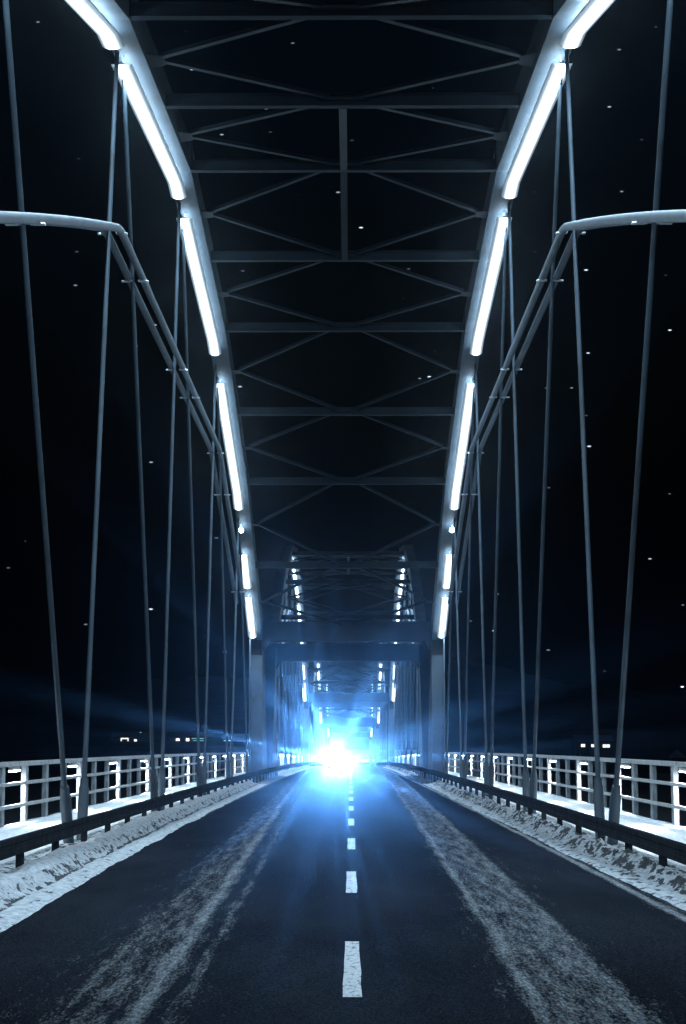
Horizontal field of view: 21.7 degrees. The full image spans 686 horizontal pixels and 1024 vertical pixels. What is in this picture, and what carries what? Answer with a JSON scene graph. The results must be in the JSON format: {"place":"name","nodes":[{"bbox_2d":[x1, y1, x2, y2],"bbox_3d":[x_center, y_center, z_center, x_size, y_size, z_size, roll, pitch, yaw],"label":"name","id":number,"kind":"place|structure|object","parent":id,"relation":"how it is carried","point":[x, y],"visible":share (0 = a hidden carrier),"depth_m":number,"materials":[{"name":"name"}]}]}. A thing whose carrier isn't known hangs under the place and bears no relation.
{"place":"outdoors","nodes":[
{"label":"outdoors","id":0,"kind":"place"},
{"bbox_2d":[0,766,685,1023],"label":"road","id":1,"kind":"structure","parent":0,"point":[246,909],"depth_m":17.84,"materials":[{"name":"black asphalt"}]},
{"bbox_2d":[0,780,266,931],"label":"snow bank","id":2,"kind":"structure","parent":1,"relation":"on","point":[33,883],"depth_m":27.16,"materials":[{"name":"white snow"}]},
{"bbox_2d":[0,762,322,867],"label":"guard rail","id":3,"kind":"object","parent":1,"relation":"on","point":[18,846],"visible":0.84,"depth_m":32.72,"materials":[{"name":"metal"}]},
{"bbox_2d":[278,765,312,775],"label":"snow bank","id":4,"kind":"structure","parent":1,"relation":"on","point":[289,771],"depth_m":131.97,"materials":[{"name":"white snow"}]},
{"bbox_2d":[343,767,361,996],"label":"road markings","id":5,"kind":"object","parent":1,"relation":"on","point":[352,978],"visible":0.87,"depth_m":15.32,"materials":[{"name":"paint"}]},
{"bbox_2d":[384,765,417,775],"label":"snow bank","id":6,"kind":"structure","parent":1,"relation":"on","point":[404,772],"depth_m":129.17,"materials":[{"name":"white snow"}]},
{"bbox_2d":[376,762,685,866],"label":"guard rail","id":7,"kind":"object","parent":1,"relation":"on","point":[664,848],"visible":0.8,"depth_m":32.55,"materials":[{"name":"metal"}]},
{"bbox_2d":[424,780,685,910],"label":"snow bank","id":8,"kind":"structure","parent":1,"relation":"on","point":[650,875],"depth_m":29.16,"materials":[{"name":"white snow"}]},
{"bbox_2d":[0,658,685,773],"bbox_3d":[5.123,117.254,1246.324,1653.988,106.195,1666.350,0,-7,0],"label":"shore","id":9,"kind":"structure","parent":0,"point":[654,726],"depth_m":967.30,"materials":[{"name":"black"}]},
{"bbox_2d":[111,732,149,740],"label":"shore house","id":10,"kind":"structure","parent":9,"relation":"on","point":[127,736],"depth_m":794.17,"materials":[{"name":"black"}]},
{"bbox_2d":[169,733,180,740],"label":"shore house","id":11,"kind":"structure","parent":9,"relation":"on","point":[175,736],"depth_m":794.41,"materials":[{"name":"black"}]},
{"bbox_2d":[180,732,222,740],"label":"shore house","id":12,"kind":"structure","parent":9,"relation":"on","point":[192,736],"depth_m":794.09,"materials":[{"name":"black"}]},
{"bbox_2d":[221,734,248,740],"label":"shore house","id":13,"kind":"structure","parent":9,"relation":"on","point":[238,737],"depth_m":794.13,"materials":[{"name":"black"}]},
{"bbox_2d":[347,750,418,764],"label":"shore house","id":14,"kind":"structure","parent":9,"relation":"on","point":[358,757],"depth_m":555.04,"materials":[{"name":"white"}]},
{"bbox_2d":[572,735,590,770],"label":"shore house","id":15,"kind":"structure","parent":9,"relation":"on","point":[581,744],"depth_m":594.65,"materials":[{"name":"black"}]},
{"bbox_2d":[589,735,612,770],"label":"shore house","id":16,"kind":"structure","parent":9,"relation":"on","point":[605,746],"depth_m":594.49,"materials":[{"name":"black"}]},
{"bbox_2d":[669,750,685,770],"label":"shore hut","id":17,"kind":"object","parent":9,"relation":"on","point":[677,756],"visible":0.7,"depth_m":591.81,"materials":[{"name":"black"}]},
{"bbox_2d":[0,0,685,696],"label":"sky","id":18,"kind":"structure","parent":0,"point":[64,75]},
{"bbox_2d":[4,773,685,826],"bbox_3d":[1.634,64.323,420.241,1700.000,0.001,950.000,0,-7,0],"label":"river","id":19,"kind":"structure","parent":0,"point":[12,797],"depth_m":386.66,"materials":[{"name":"black liquid"}]},
{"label":"bridge deck","id":20,"kind":"structure","parent":0,"visible":0},
{"bbox_2d":[0,772,251,865],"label":"walkway","id":21,"kind":"structure","parent":20,"relation":"on","point":[18,828],"depth_m":40.88,"materials":[{"name":"white snow"}]},
{"bbox_2d":[0,753,224,827],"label":"railing","id":22,"kind":"object","parent":21,"relation":"on","point":[24,782],"visible":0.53,"depth_m":50.07,"materials":[{"name":"metal"}]},
{"bbox_2d":[8,766,19,771],"bbox_3d":[-7.015,5.479,38.295,0.100,0.112,1.000,0,-7,0],"label":"railing lamp","id":23,"kind":"object","parent":22,"relation":"attached to","point":[13,769],"visible":0.91,"depth_m":37.98,"materials":[{"name":"white"}]},
{"bbox_2d":[68,763,76,766],"bbox_3d":[-6.981,6.513,46.277,0.100,0.112,1.000,0,-7,0],"label":"railing lamp","id":24,"kind":"object","parent":22,"relation":"attached to","point":[72,764],"visible":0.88,"depth_m":45.97,"materials":[{"name":"white"}]},
{"bbox_2d":[224,752,287,773],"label":"railing","id":25,"kind":"object","parent":21,"relation":"on","point":[239,759],"visible":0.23,"depth_m":116.45,"materials":[{"name":"metal"}]},
{"bbox_2d":[288,754,302,763],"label":"railing","id":26,"kind":"object","parent":21,"relation":"on","point":[293,758],"visible":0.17,"depth_m":225.36,"materials":[{"name":"paint"}]},
{"bbox_2d":[0,0,685,844],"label":"arch span","id":27,"kind":"object","parent":20,"relation":"on","point":[138,50],"visible":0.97,"depth_m":49.31,"materials":[{"name":"paint"}]},
{"bbox_2d":[64,0,123,49],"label":"light tube","id":28,"kind":"object","parent":27,"relation":"hanging from","point":[91,15],"visible":1,"depth_m":35.36,"materials":[{"name":"white plastic"}]},
{"bbox_2d":[111,55,186,198],"bbox_3d":[-4.829,-9.628,45.905,0.460,1.436,13.050,0,-7,0],"label":"light tube","id":29,"kind":"object","parent":27,"relation":"hanging from","point":[142,110],"visible":1,"depth_m":44.87,"materials":[{"name":"white plastic"}]},
{"bbox_2d":[176,212,220,355],"bbox_3d":[-4.767,-7.450,60.270,0.460,1.722,12.700,0,-7,0],"label":"light tube","id":30,"kind":"object","parent":27,"relation":"hanging from","point":[194,262],"visible":1,"depth_m":59.62,"materials":[{"name":"white plastic"}]},
{"bbox_2d":[216,379,243,509],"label":"light tube","id":31,"kind":"object","parent":27,"relation":"hanging from","point":[230,450],"visible":0.99,"depth_m":74.45,"materials":[{"name":"white plastic"}]},
{"bbox_2d":[239,554,251,588],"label":"light tube","id":32,"kind":"object","parent":27,"relation":"hanging from","point":[246,578],"visible":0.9,"depth_m":85.62,"materials":[{"name":"white plastic"}]},
{"bbox_2d":[245,594,256,637],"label":"light tube","id":33,"kind":"object","parent":27,"relation":"hanging from","point":[250,614],"visible":0.96,"depth_m":89.69,"materials":[{"name":"white"}]},
{"bbox_2d":[437,596,448,637],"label":"light tube","id":34,"kind":"object","parent":27,"relation":"hanging from","point":[443,615],"visible":0.96,"depth_m":89.67,"materials":[{"name":"white"}]},
{"bbox_2d":[442,552,451,588],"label":"light tube","id":35,"kind":"object","parent":27,"relation":"hanging from","point":[446,579],"visible":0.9,"depth_m":85.56,"materials":[{"name":"white plastic"}]},
{"bbox_2d":[449,382,474,509],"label":"light tube","id":36,"kind":"object","parent":27,"relation":"hanging from","point":[461,448],"visible":0.99,"depth_m":74.46,"materials":[{"name":"white plastic"}]},
{"bbox_2d":[470,212,511,354],"bbox_3d":[4.893,-7.460,60.230,0.460,1.722,12.700,0,-7,0],"label":"light tube","id":37,"kind":"object","parent":27,"relation":"hanging from","point":[494,263],"visible":0.99,"depth_m":59.63,"materials":[{"name":"white plastic"}]},
{"bbox_2d":[501,55,572,198],"bbox_3d":[4.830,-9.638,45.865,0.460,1.436,13.050,0,-7,0],"label":"light tube","id":38,"kind":"object","parent":27,"relation":"hanging from","point":[542,109],"visible":1,"depth_m":44.83,"materials":[{"name":"white plastic"}]},
{"bbox_2d":[559,0,614,48],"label":"light tube","id":39,"kind":"object","parent":27,"relation":"hanging from","point":[588,16],"visible":1,"depth_m":35.37,"materials":[{"name":"white plastic"}]},
{"bbox_2d":[265,545,429,777],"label":"arch span","id":40,"kind":"object","parent":20,"relation":"on","point":[277,654],"visible":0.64,"depth_m":125.51,"materials":[{"name":"paint"}]},
{"bbox_2d":[291,569,299,596],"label":"light tube","id":41,"kind":"object","parent":40,"relation":"hanging from","point":[296,590],"visible":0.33,"depth_m":165.71,"materials":[{"name":"white"}]},
{"bbox_2d":[297,603,303,643],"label":"light tube","id":42,"kind":"object","parent":40,"relation":"hanging from","point":[299,606],"visible":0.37,"depth_m":172.93,"materials":[{"name":"white"}]},
{"bbox_2d":[301,683,306,700],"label":"light tube","id":43,"kind":"object","parent":40,"relation":"hanging from","point":[304,694],"visible":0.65,"depth_m":192.86,"materials":[{"name":"white"}]},
{"bbox_2d":[391,683,394,700],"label":"light tube","id":44,"kind":"object","parent":40,"relation":"hanging from","point":[393,695],"visible":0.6,"depth_m":193.04,"materials":[{"name":"white"}]},
{"bbox_2d":[397,569,405,596],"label":"light tube","id":45,"kind":"object","parent":40,"relation":"hanging from","point":[400,591],"visible":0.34,"depth_m":164.29,"materials":[{"name":"white"}]},
{"bbox_2d":[308,642,389,766],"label":"arch span","id":46,"kind":"object","parent":20,"relation":"on","point":[315,710],"visible":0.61,"depth_m":249.83,"materials":[{"name":"paint"}]},
{"bbox_2d":[378,664,380,688],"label":"light tube","id":47,"kind":"object","parent":46,"relation":"hanging from","point":[379,675],"visible":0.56,"depth_m":280.42,"materials":[{"name":"white"}]},
{"bbox_2d":[323,673,376,765],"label":"arch span","id":48,"kind":"object","parent":20,"relation":"on","point":[327,747],"visible":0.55,"depth_m":353.36,"materials":[{"name":"paint"}]},
{"bbox_2d":[442,771,685,870],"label":"walkway","id":49,"kind":"structure","parent":20,"relation":"on","point":[668,830],"depth_m":40.37,"materials":[{"name":"white snow"}]},
{"bbox_2d":[395,754,409,763],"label":"railing","id":50,"kind":"object","parent":49,"relation":"on","point":[408,758],"visible":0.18,"depth_m":228.52,"materials":[{"name":"paint"}]},
{"bbox_2d":[412,752,471,775],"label":"railing","id":51,"kind":"object","parent":49,"relation":"on","point":[455,766],"visible":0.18,"depth_m":114.79,"materials":[{"name":"metal"}]},
{"bbox_2d":[470,752,685,824],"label":"railing","id":52,"kind":"object","parent":49,"relation":"on","point":[674,783],"visible":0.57,"depth_m":50.83,"materials":[{"name":"metal"}]},
{"bbox_2d":[621,763,629,766],"bbox_3d":[7.012,6.280,44.533,0.100,0.112,1.000,0,-7,0],"label":"railing lamp","id":53,"kind":"object","parent":52,"relation":"attached to","point":[625,765],"visible":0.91,"depth_m":44.20,"materials":[{"name":"white"}]},
{"bbox_2d":[679,767,685,771],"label":"railing lamp","id":54,"kind":"object","parent":52,"relation":"attached to","point":[681,769],"visible":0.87,"depth_m":36.62,"materials":[{"name":"white plastic"}]}
]}

